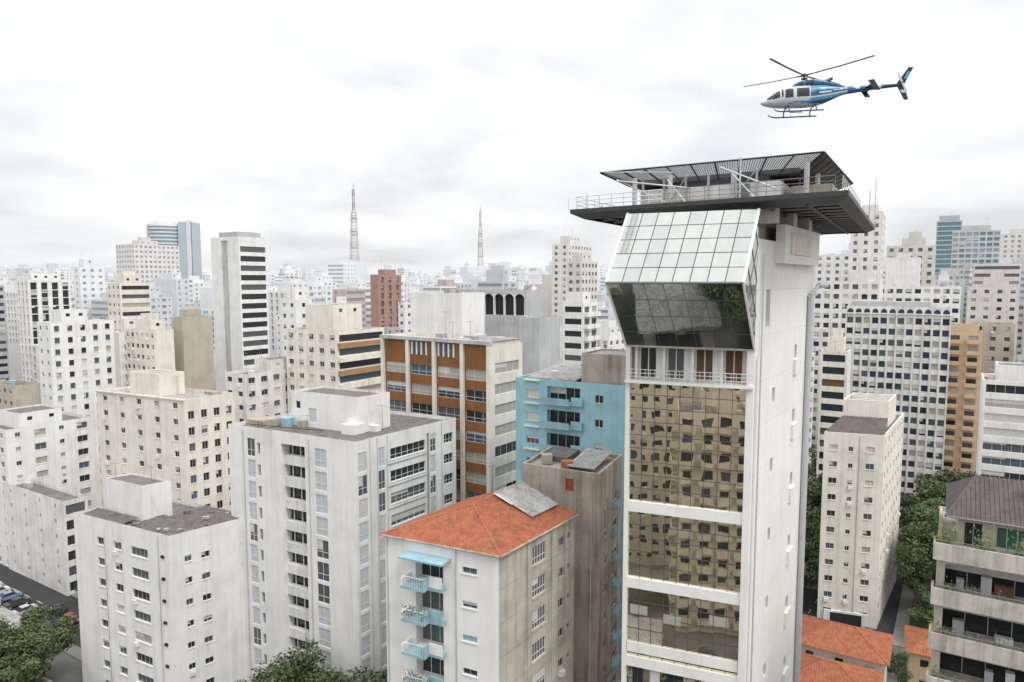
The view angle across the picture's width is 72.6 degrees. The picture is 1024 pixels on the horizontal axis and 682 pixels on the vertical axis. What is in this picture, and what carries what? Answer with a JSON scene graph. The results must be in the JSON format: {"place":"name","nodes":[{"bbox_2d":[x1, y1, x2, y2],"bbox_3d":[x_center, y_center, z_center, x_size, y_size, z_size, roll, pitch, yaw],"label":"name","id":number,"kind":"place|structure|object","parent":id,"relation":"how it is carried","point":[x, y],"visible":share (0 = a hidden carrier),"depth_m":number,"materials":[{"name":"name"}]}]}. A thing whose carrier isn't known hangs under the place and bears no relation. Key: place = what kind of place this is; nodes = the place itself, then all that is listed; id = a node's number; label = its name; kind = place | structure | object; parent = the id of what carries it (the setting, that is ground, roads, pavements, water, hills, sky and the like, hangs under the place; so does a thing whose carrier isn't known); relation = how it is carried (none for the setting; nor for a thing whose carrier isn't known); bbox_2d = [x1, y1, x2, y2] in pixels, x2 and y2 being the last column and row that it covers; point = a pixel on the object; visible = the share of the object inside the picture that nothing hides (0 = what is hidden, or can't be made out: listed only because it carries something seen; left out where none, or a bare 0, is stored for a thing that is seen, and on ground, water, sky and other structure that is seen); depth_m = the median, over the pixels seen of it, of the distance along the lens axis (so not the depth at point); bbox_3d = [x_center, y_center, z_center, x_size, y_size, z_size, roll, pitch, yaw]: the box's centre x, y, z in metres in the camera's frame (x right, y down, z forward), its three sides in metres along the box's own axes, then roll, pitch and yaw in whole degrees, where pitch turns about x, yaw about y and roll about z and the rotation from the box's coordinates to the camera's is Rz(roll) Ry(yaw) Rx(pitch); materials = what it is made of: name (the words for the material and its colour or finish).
{"place":"outdoors","nodes":[
{"label":"outdoors","id":0,"kind":"place"},
{"bbox_2d":[0,285,9,379],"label":"grey apartment building","id":1,"kind":"structure","parent":0,"point":[4,366],"depth_m":275.47,"materials":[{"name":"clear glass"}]},
{"bbox_2d":[5,272,25,379],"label":"apartment building","id":2,"kind":"structure","parent":0,"point":[13,333],"depth_m":321.28,"materials":[{"name":"white concrete"}]},
{"bbox_2d":[0,379,40,408],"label":"building","id":3,"kind":"structure","parent":0,"point":[11,391],"depth_m":174.56,"materials":[{"name":"beige concrete"}]},
{"bbox_2d":[15,264,32,279],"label":"apartment building","id":4,"kind":"structure","parent":0,"point":[22,268],"depth_m":798.71,"materials":[{"name":"concrete"}]},
{"bbox_2d":[30,344,41,403],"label":"apartment building","id":5,"kind":"structure","parent":0,"point":[35,363],"depth_m":243.51,"materials":[{"name":"white concrete"}]},
{"bbox_2d":[0,564,81,661],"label":"street","id":6,"kind":"structure","parent":0,"point":[37,592],"depth_m":132.62,"materials":[{"name":"grey asphalt"}]},
{"bbox_2d":[0,590,21,603],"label":"parked car","id":7,"kind":"object","parent":6,"relation":"on","point":[7,595],"visible":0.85,"depth_m":130.90,"materials":[{"name":"paint"}]},
{"bbox_2d":[1,596,31,609],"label":"parked car","id":8,"kind":"object","parent":6,"relation":"on","point":[14,602],"visible":0.91,"depth_m":128.22,"materials":[{"name":"paint"}]},
{"bbox_2d":[37,303,115,507],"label":"white apartment tower","id":9,"kind":"structure","parent":0,"point":[76,351],"depth_m":176.40,"materials":[{"name":"paint"}]},
{"bbox_2d":[73,259,105,319],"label":"stepped white tower","id":10,"kind":"structure","parent":0,"point":[89,279],"depth_m":332.11,"materials":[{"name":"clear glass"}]},
{"bbox_2d":[91,287,107,318],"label":"apartment building","id":11,"kind":"structure","parent":0,"point":[99,307],"depth_m":326.91,"materials":[{"name":"concrete"}]},
{"bbox_2d":[114,315,140,386],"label":"apartment building","id":12,"kind":"structure","parent":0,"point":[120,356],"depth_m":208.69,"materials":[{"name":"white concrete"}]},
{"bbox_2d":[107,271,151,386],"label":"cream apartment tower","id":13,"kind":"structure","parent":0,"point":[128,294],"depth_m":233.04,"materials":[{"name":"paint"}]},
{"bbox_2d":[116,237,179,281],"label":"beige apartment slab","id":14,"kind":"structure","parent":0,"point":[146,259],"depth_m":426.05,"materials":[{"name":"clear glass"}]},
{"bbox_2d":[125,306,174,385],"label":"building","id":15,"kind":"structure","parent":0,"point":[149,337],"depth_m":184.00,"materials":[{"name":"paint"}]},
{"bbox_2d":[142,282,172,328],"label":"apartment building","id":16,"kind":"structure","parent":0,"point":[162,306],"depth_m":316.95,"materials":[{"name":"white concrete"}]},
{"bbox_2d":[95,369,234,510],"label":"cream apartment building","id":17,"kind":"structure","parent":0,"point":[166,424],"depth_m":131.94,"materials":[{"name":"paint"}]},
{"bbox_2d":[154,272,189,316],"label":"apartment building","id":18,"kind":"structure","parent":0,"point":[174,288],"depth_m":351.15,"materials":[{"name":"white concrete"}]},
{"bbox_2d":[146,220,201,278],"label":"round glass tower","id":19,"kind":"structure","parent":0,"point":[185,237],"depth_m":588.89,"materials":[{"name":"blue glass"}]},
{"bbox_2d":[172,301,214,389],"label":"tan blank building","id":20,"kind":"structure","parent":0,"point":[193,343],"depth_m":190.84,"materials":[{"name":"concrete"}]},
{"bbox_2d":[187,276,205,302],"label":"apartment building","id":21,"kind":"structure","parent":0,"point":[197,282],"depth_m":454.50,"materials":[{"name":"white concrete"}]},
{"bbox_2d":[199,280,212,308],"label":"apartment building","id":22,"kind":"structure","parent":0,"point":[206,297],"depth_m":380.55,"materials":[{"name":"white concrete"}]},
{"bbox_2d":[211,232,269,391],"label":"banded office tower","id":23,"kind":"structure","parent":0,"point":[240,292],"depth_m":223.86,"materials":[{"name":"white paint"}]},
{"bbox_2d":[224,348,287,422],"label":"white low rise building","id":24,"kind":"structure","parent":0,"point":[259,389],"depth_m":155.84,"materials":[{"name":"paint"}]},
{"bbox_2d":[276,314,281,355],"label":"apartment building","id":25,"kind":"structure","parent":0,"point":[279,335],"depth_m":269.43,"materials":[{"name":"white concrete"}]},
{"bbox_2d":[278,265,298,278],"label":"apartment building","id":26,"kind":"structure","parent":0,"point":[288,271],"depth_m":664.65,"materials":[{"name":"concrete"}]},
{"bbox_2d":[268,279,314,356],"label":"apartment building","id":27,"kind":"structure","parent":0,"point":[275,298],"depth_m":307.80,"materials":[{"name":"white concrete"}]},
{"bbox_2d":[281,288,311,355],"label":"white stepped building","id":28,"kind":"structure","parent":0,"point":[293,308],"depth_m":192.08,"materials":[{"name":"paint"}]},
{"bbox_2d":[305,277,335,302],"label":"apartment building","id":29,"kind":"structure","parent":0,"point":[318,287],"depth_m":383.78,"materials":[{"name":"white concrete"}]},
{"bbox_2d":[313,272,336,288],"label":"apartment building","id":30,"kind":"structure","parent":0,"point":[327,279],"depth_m":470.43,"materials":[{"name":"white concrete"}]},
{"bbox_2d":[286,303,383,412],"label":"bronze banded building","id":31,"kind":"structure","parent":0,"point":[340,342],"depth_m":156.45,"materials":[{"name":"beige paint"}]},
{"bbox_2d":[228,373,455,681],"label":"slab apartment building","id":32,"kind":"structure","parent":0,"point":[328,484],"depth_m":93.53,"materials":[{"name":"white paint"}]},
{"bbox_2d":[327,260,356,288],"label":"apartment building","id":33,"kind":"structure","parent":0,"point":[340,271],"depth_m":533.70,"materials":[{"name":"concrete"}]},
{"bbox_2d":[332,286,365,324],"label":"building","id":34,"kind":"structure","parent":0,"point":[356,296],"depth_m":304.36,"materials":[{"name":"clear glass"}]},
{"bbox_2d":[350,187,367,281],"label":"broadcast tower","id":35,"kind":"structure","parent":0,"point":[361,268],"depth_m":888.22,"materials":[{"name":"white metal"}]},
{"bbox_2d":[348,287,370,326],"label":"apartment building","id":36,"kind":"structure","parent":0,"point":[368,307],"depth_m":331.02,"materials":[{"name":"white concrete"}]},
{"bbox_2d":[370,264,400,326],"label":"red apartment building","id":37,"kind":"structure","parent":0,"point":[385,287],"depth_m":262.95,"materials":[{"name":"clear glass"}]},
{"bbox_2d":[398,301,410,332],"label":"white apartment building","id":38,"kind":"structure","parent":0,"point":[404,315],"depth_m":251.25,"materials":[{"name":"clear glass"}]},
{"bbox_2d":[422,286,456,291],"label":"apartment building","id":39,"kind":"structure","parent":0,"point":[433,288],"depth_m":383.10,"materials":[{"name":"concrete"}]},
{"bbox_2d":[410,283,484,334],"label":"blank white building","id":40,"kind":"structure","parent":0,"point":[434,312],"depth_m":127.19,"materials":[{"name":"paint"}]},
{"bbox_2d":[380,321,521,502],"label":"brown panel office building","id":41,"kind":"structure","parent":0,"point":[468,382],"depth_m":105.05,"materials":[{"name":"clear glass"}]},
{"bbox_2d":[460,272,478,289],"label":"apartment building","id":42,"kind":"structure","parent":0,"point":[467,278],"depth_m":513.29,"materials":[{"name":"concrete"}]},
{"bbox_2d":[379,465,578,681],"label":"tile roofed apartment building","id":43,"kind":"structure","parent":0,"point":[479,588],"depth_m":61.72,"materials":[{"name":"white concrete"}]},
{"bbox_2d":[470,206,487,276],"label":"broadcast tower","id":44,"kind":"structure","parent":0,"point":[480,271],"depth_m":937.89,"materials":[{"name":"white metal"}]},
{"bbox_2d":[35,475,928,681],"bbox_3d":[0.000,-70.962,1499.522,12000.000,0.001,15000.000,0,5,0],"label":"ground","id":45,"kind":"structure","parent":0,"point":[65,667],"depth_m":109.46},
{"bbox_2d":[0,606,22,628],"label":"tile roofed house","id":46,"kind":"structure","parent":45,"relation":"on","point":[12,617],"depth_m":114.62,"materials":[{"name":"concrete"}]},
{"bbox_2d":[0,615,44,665],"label":"tree","id":47,"kind":"object","parent":45,"relation":"on","point":[9,639],"visible":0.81,"depth_m":98.97,"materials":[{"name":"green plant"}]},
{"bbox_2d":[0,631,65,681],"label":"tree","id":48,"kind":"object","parent":45,"relation":"on","point":[9,671],"visible":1,"depth_m":96.70,"materials":[{"name":"green plant"}]},
{"bbox_2d":[2,603,79,677],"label":"tree","id":49,"kind":"object","parent":45,"relation":"on","point":[62,631],"visible":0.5,"depth_m":104.96,"materials":[{"name":"green plant"}]},
{"bbox_2d":[16,266,71,381],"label":"apartment building","id":50,"kind":"structure","parent":45,"relation":"on","point":[40,296],"depth_m":263.74,"materials":[{"name":"white paint"}]},
{"bbox_2d":[3,469,87,595],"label":"white party wall building","id":51,"kind":"structure","parent":45,"relation":"on","point":[40,531],"depth_m":136.98,"materials":[{"name":"paint"}]},
{"bbox_2d":[0,393,95,566],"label":"white low rise building","id":52,"kind":"structure","parent":45,"relation":"on","point":[54,444],"depth_m":149.62,"materials":[{"name":"paint"}]},
{"bbox_2d":[73,463,245,681],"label":"white apartment building","id":53,"kind":"structure","parent":45,"relation":"on","point":[159,568],"depth_m":96.10,"materials":[{"name":"paint"}]},
{"bbox_2d":[248,638,347,681],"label":"tree","id":54,"kind":"object","parent":45,"relation":"on","point":[286,671],"visible":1,"depth_m":86.11,"materials":[{"name":"green plant"}]},
{"bbox_2d":[335,666,386,681],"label":"tree","id":55,"kind":"object","parent":45,"relation":"on","point":[377,677],"visible":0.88,"depth_m":81.98,"materials":[{"name":"green plant"}]},
{"bbox_2d":[519,315,559,375],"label":"blind grey building","id":56,"kind":"structure","parent":45,"relation":"on","point":[539,336],"depth_m":120.02,"materials":[{"name":"concrete"}]},
{"bbox_2d":[522,446,623,681],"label":"concrete stair tower building","id":57,"kind":"structure","parent":45,"relation":"on","point":[586,485],"depth_m":72.10,"materials":[{"name":"grey concrete"}]},
{"bbox_2d":[568,151,876,681],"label":"helipad tower","id":58,"kind":"structure","parent":45,"relation":"on","point":[710,287],"depth_m":57.79,"materials":[{"name":"white concrete"}]},
{"bbox_2d":[803,518,820,589],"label":"tree","id":59,"kind":"object","parent":45,"relation":"on","point":[809,527],"visible":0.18,"depth_m":128.69,"materials":[{"name":"green plant"}]},
{"bbox_2d":[806,494,820,532],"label":"tree","id":60,"kind":"object","parent":45,"relation":"on","point":[811,513],"visible":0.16,"depth_m":137.37,"materials":[{"name":"green plant"}]},
{"bbox_2d":[807,462,822,511],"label":"tree","id":61,"kind":"object","parent":45,"relation":"on","point":[813,491],"visible":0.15,"depth_m":144.18,"materials":[{"name":"green plant"}]},
{"bbox_2d":[800,652,883,681],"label":"tile roofed house","id":62,"kind":"structure","parent":45,"relation":"on","point":[813,668],"depth_m":95.47,"materials":[{"name":"orange tile"}]},
{"bbox_2d":[801,614,893,681],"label":"tile roofed house","id":63,"kind":"structure","parent":45,"relation":"on","point":[848,644],"depth_m":102.85,"materials":[{"name":"orange tile"}]},
{"bbox_2d":[817,387,903,628],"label":"cream apartment building","id":64,"kind":"structure","parent":45,"relation":"on","point":[862,470],"depth_m":120.35,"materials":[{"name":"paint"}]},
{"bbox_2d":[845,301,951,495],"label":"grid window hotel building","id":65,"kind":"structure","parent":45,"relation":"on","point":[901,349],"depth_m":186.50,"materials":[{"name":"white paint"}]},
{"bbox_2d":[887,652,913,681],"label":"tree","id":66,"kind":"object","parent":45,"relation":"on","point":[901,660],"visible":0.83,"depth_m":101.83,"materials":[{"name":"green plant"}]},
{"bbox_2d":[893,547,936,623],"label":"tree","id":67,"kind":"object","parent":45,"relation":"on","point":[928,570],"visible":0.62,"depth_m":120.69,"materials":[{"name":"green plant"}]},
{"bbox_2d":[895,513,938,586],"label":"tree","id":68,"kind":"object","parent":45,"relation":"on","point":[915,535],"visible":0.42,"depth_m":125.38,"materials":[{"name":"green plant"}]},
{"bbox_2d":[907,590,933,623],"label":"tree","id":69,"kind":"object","parent":45,"relation":"on","point":[929,607],"visible":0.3,"depth_m":115.78,"materials":[{"name":"green plant"}]},
{"bbox_2d":[898,506,944,543],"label":"tree","id":70,"kind":"object","parent":45,"relation":"on","point":[926,516],"visible":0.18,"depth_m":137.82,"materials":[{"name":"green plant"}]},
{"bbox_2d":[902,501,941,526],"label":"tree","id":71,"kind":"object","parent":45,"relation":"on","point":[934,506],"visible":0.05,"depth_m":143.74,"materials":[{"name":"green plant"}]},
{"bbox_2d":[899,493,945,529],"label":"tree","id":72,"kind":"object","parent":45,"relation":"on","point":[906,501],"visible":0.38,"depth_m":149.87,"materials":[{"name":"green plant"}]},
{"bbox_2d":[913,467,974,499],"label":"tree","id":73,"kind":"object","parent":45,"relation":"on","point":[936,488],"visible":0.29,"depth_m":153.00,"materials":[{"name":"green plant"}]},
{"bbox_2d":[975,356,1023,480],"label":"white terrace building","id":74,"kind":"structure","parent":45,"relation":"on","point":[1000,446],"depth_m":143.35,"materials":[{"name":"paint"}]},
{"bbox_2d":[477,265,516,289],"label":"apartment building","id":75,"kind":"structure","parent":0,"point":[496,277],"depth_m":315.70,"materials":[{"name":"white concrete"}]},
{"bbox_2d":[462,285,546,337],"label":"arched bay building","id":76,"kind":"structure","parent":0,"point":[505,310],"depth_m":136.14,"materials":[{"name":"concrete"}]},
{"bbox_2d":[500,258,517,279],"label":"apartment building","id":77,"kind":"structure","parent":0,"point":[511,269],"depth_m":670.95,"materials":[{"name":"concrete"}]},
{"bbox_2d":[0,0,1023,278],"label":"sky","id":78,"kind":"structure","parent":0,"point":[118,118],"materials":[{"name":"white"}]},
{"bbox_2d":[537,271,551,315],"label":"apartment building","id":79,"kind":"structure","parent":0,"point":[546,284],"depth_m":377.20,"materials":[{"name":"beige concrete"}]},
{"bbox_2d":[516,348,625,680],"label":"light blue apartment building","id":80,"kind":"structure","parent":0,"point":[576,406],"depth_m":86.76,"materials":[{"name":"paint"}]},
{"bbox_2d":[552,236,591,323],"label":"beige apartment tower","id":81,"kind":"structure","parent":0,"point":[565,249],"depth_m":331.82,"materials":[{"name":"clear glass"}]},
{"bbox_2d":[560,284,600,363],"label":"white balcony building","id":82,"kind":"structure","parent":0,"point":[580,313],"depth_m":172.33,"materials":[{"name":"paint"}]},
{"bbox_2d":[567,244,597,301],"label":"tan apartment tower","id":83,"kind":"structure","parent":0,"point":[582,270],"depth_m":261.66,"materials":[{"name":"beige concrete"}]},
{"bbox_2d":[598,295,608,319],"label":"apartment building","id":84,"kind":"structure","parent":0,"point":[603,309],"depth_m":352.41,"materials":[{"name":"white paint"}]},
{"bbox_2d":[597,317,625,349],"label":"apartment building","id":85,"kind":"structure","parent":0,"point":[608,331],"depth_m":224.50,"materials":[{"name":"white paint"}]},
{"bbox_2d":[802,587,817,616],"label":"street","id":86,"kind":"structure","parent":0,"point":[810,599],"depth_m":130.51,"materials":[{"name":"grey asphalt"}]},
{"bbox_2d":[803,530,819,587],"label":"tree","id":87,"kind":"object","parent":86,"relation":"on","point":[813,576],"visible":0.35,"depth_m":123.94,"materials":[{"name":"green plant"}]},
{"bbox_2d":[808,353,814,478],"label":"apartment building","id":88,"kind":"structure","parent":0,"point":[811,402],"depth_m":196.78,"materials":[{"name":"white paint"}]},
{"bbox_2d":[743,55,912,117],"bbox_3d":[24.863,-19.381,54.380,11.628,3.278,7.537,0,5,4],"label":"helicopter","id":89,"kind":"object","parent":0,"point":[812,92],"visible":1,"depth_m":53.88,"materials":[{"name":"blue metal"}]},
{"bbox_2d":[815,253,849,280],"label":"white apartment tower","id":90,"kind":"structure","parent":0,"point":[832,267],"depth_m":302.09,"materials":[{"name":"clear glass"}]},
{"bbox_2d":[816,328,851,492],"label":"brown balcony building","id":91,"kind":"structure","parent":0,"point":[835,375],"depth_m":168.74,"materials":[{"name":"beige paint"}]},
{"bbox_2d":[811,258,882,464],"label":"long apartment slab","id":92,"kind":"structure","parent":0,"point":[833,300],"depth_m":216.80,"materials":[{"name":"white paint"}]},
{"bbox_2d":[849,197,885,280],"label":"beige apartment tower","id":93,"kind":"structure","parent":0,"point":[868,248],"depth_m":250.72,"materials":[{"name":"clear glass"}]},
{"bbox_2d":[876,549,913,681],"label":"street","id":94,"kind":"structure","parent":0,"point":[894,618],"depth_m":125.18,"materials":[{"name":"grey asphalt"}]},
{"bbox_2d":[885,253,920,285],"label":"blank white building","id":95,"kind":"structure","parent":0,"point":[902,269],"depth_m":233.59,"materials":[{"name":"paint"}]},
{"bbox_2d":[887,229,935,285],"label":"beige apartment slab","id":96,"kind":"structure","parent":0,"point":[915,243],"depth_m":263.07,"materials":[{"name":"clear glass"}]},
{"bbox_2d":[904,624,932,681],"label":"tile roofed house","id":97,"kind":"structure","parent":0,"point":[918,650],"depth_m":102.73,"materials":[{"name":"tile"}]},
{"bbox_2d":[883,284,961,322],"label":"white apartment slab","id":98,"kind":"structure","parent":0,"point":[942,295],"depth_m":221.79,"materials":[{"name":"paint"}]},
{"bbox_2d":[934,271,956,285],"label":"apartment building","id":99,"kind":"structure","parent":0,"point":[944,276],"depth_m":326.31,"materials":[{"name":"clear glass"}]},
{"bbox_2d":[934,215,961,274],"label":"teal glass tower","id":100,"kind":"structure","parent":0,"point":[946,226],"depth_m":451.00,"materials":[{"name":"glass"}]},
{"bbox_2d":[934,265,962,322],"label":"apartment building","id":101,"kind":"structure","parent":0,"point":[955,276],"depth_m":348.68,"materials":[{"name":"beige concrete"}]},
{"bbox_2d":[943,316,982,480],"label":"ochre apartment building","id":102,"kind":"structure","parent":0,"point":[964,374],"depth_m":193.96,"materials":[{"name":"paint"}]},
{"bbox_2d":[926,474,1023,681],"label":"terrace apartment building","id":103,"kind":"structure","parent":0,"point":[977,601],"depth_m":51.20,"materials":[{"name":"concrete"}]},
{"bbox_2d":[951,219,1000,323],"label":"grey green office tower","id":104,"kind":"structure","parent":0,"point":[974,244],"depth_m":383.96,"materials":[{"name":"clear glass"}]},
{"bbox_2d":[965,273,1019,361],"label":"tan apartment building","id":105,"kind":"structure","parent":0,"point":[995,297],"depth_m":243.95,"materials":[{"name":"beige paint"}]},
{"bbox_2d":[972,322,1014,468],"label":"tan apartment building","id":106,"kind":"structure","parent":0,"point":[998,342],"depth_m":208.43,"materials":[{"name":"beige paint"}]},
{"bbox_2d":[972,259,1021,345],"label":"pink banded building","id":107,"kind":"structure","parent":0,"point":[982,271],"depth_m":282.83,"materials":[{"name":"concrete"}]},
{"bbox_2d":[999,229,1023,263],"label":"beige apartment tower","id":108,"kind":"structure","parent":0,"point":[1011,243],"depth_m":425.10,"materials":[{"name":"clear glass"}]},
{"bbox_2d":[1012,254,1023,302],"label":"apartment building","id":109,"kind":"structure","parent":0,"point":[1020,261],"depth_m":340.06,"materials":[{"name":"concrete"}]},
{"bbox_2d":[1016,303,1023,354],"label":"apartment building","id":110,"kind":"structure","parent":0,"point":[1020,335],"depth_m":283.19,"materials":[{"name":"white paint"}]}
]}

